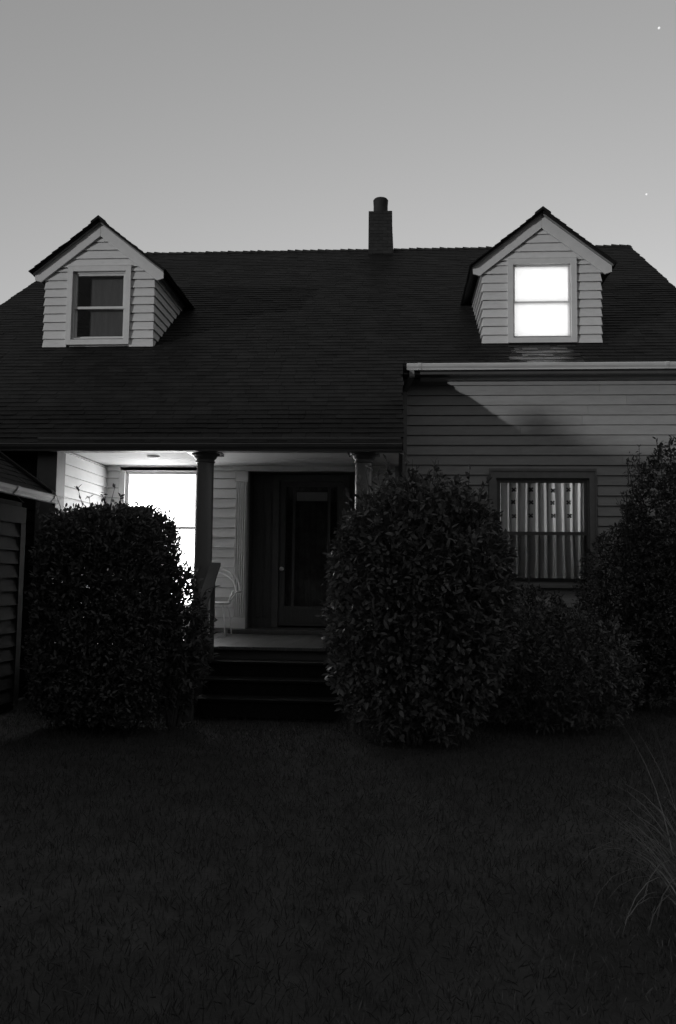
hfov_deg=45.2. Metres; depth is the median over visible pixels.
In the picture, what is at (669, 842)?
ornamental grass
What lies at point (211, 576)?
handrail
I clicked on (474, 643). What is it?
rounded shrub
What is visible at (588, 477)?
wing window
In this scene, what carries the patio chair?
on the house
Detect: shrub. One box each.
[18,483,185,730]
[140,546,218,727]
[315,451,521,746]
[439,573,576,701]
[472,594,649,735]
[570,517,675,708]
[615,434,675,711]
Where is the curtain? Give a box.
[500,483,583,584]
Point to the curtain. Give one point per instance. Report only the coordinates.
(541, 507)
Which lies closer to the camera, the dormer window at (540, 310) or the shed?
the shed
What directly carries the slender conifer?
on the lawn at (300, 999)
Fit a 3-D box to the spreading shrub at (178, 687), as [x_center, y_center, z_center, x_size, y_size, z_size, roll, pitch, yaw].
[-1.685,1.268,8.340,0.953,1.842,0.860,0,-5,4]
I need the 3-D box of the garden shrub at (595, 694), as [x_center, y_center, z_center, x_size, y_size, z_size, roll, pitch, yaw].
[2.155,1.542,8.335,1.942,1.417,1.522,0,-5,4]
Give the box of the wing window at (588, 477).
[489,468,597,588]
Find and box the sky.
[0,0,675,304]
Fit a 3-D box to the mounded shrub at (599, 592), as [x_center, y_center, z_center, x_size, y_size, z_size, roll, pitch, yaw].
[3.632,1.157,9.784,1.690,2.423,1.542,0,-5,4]
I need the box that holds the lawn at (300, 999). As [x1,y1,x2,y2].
[0,684,675,1023]
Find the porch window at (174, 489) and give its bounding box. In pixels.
[118,467,196,612]
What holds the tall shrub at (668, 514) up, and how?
on the lawn at (300, 999)
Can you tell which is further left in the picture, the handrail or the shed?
the shed
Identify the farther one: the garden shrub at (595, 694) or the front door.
the front door
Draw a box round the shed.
[0,451,61,713]
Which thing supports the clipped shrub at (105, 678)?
on the lawn at (300, 999)
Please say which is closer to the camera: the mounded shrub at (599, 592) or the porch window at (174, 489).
the mounded shrub at (599, 592)
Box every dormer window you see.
[65,264,131,345]
[507,256,577,343]
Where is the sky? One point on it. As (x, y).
(181, 125)
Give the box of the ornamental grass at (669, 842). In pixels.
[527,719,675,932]
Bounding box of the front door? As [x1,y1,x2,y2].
[271,475,349,626]
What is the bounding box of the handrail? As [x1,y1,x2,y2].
[184,563,220,720]
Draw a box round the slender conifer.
[614,444,654,710]
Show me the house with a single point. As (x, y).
(246, 417)
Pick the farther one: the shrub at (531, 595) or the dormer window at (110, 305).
the dormer window at (110, 305)
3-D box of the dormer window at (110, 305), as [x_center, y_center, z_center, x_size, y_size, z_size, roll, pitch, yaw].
[-3.798,-3.284,12.993,1.034,1.296,0.225,0,-5,4]
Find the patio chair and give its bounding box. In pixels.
[215,567,240,635]
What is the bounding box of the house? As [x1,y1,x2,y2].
[0,197,675,719]

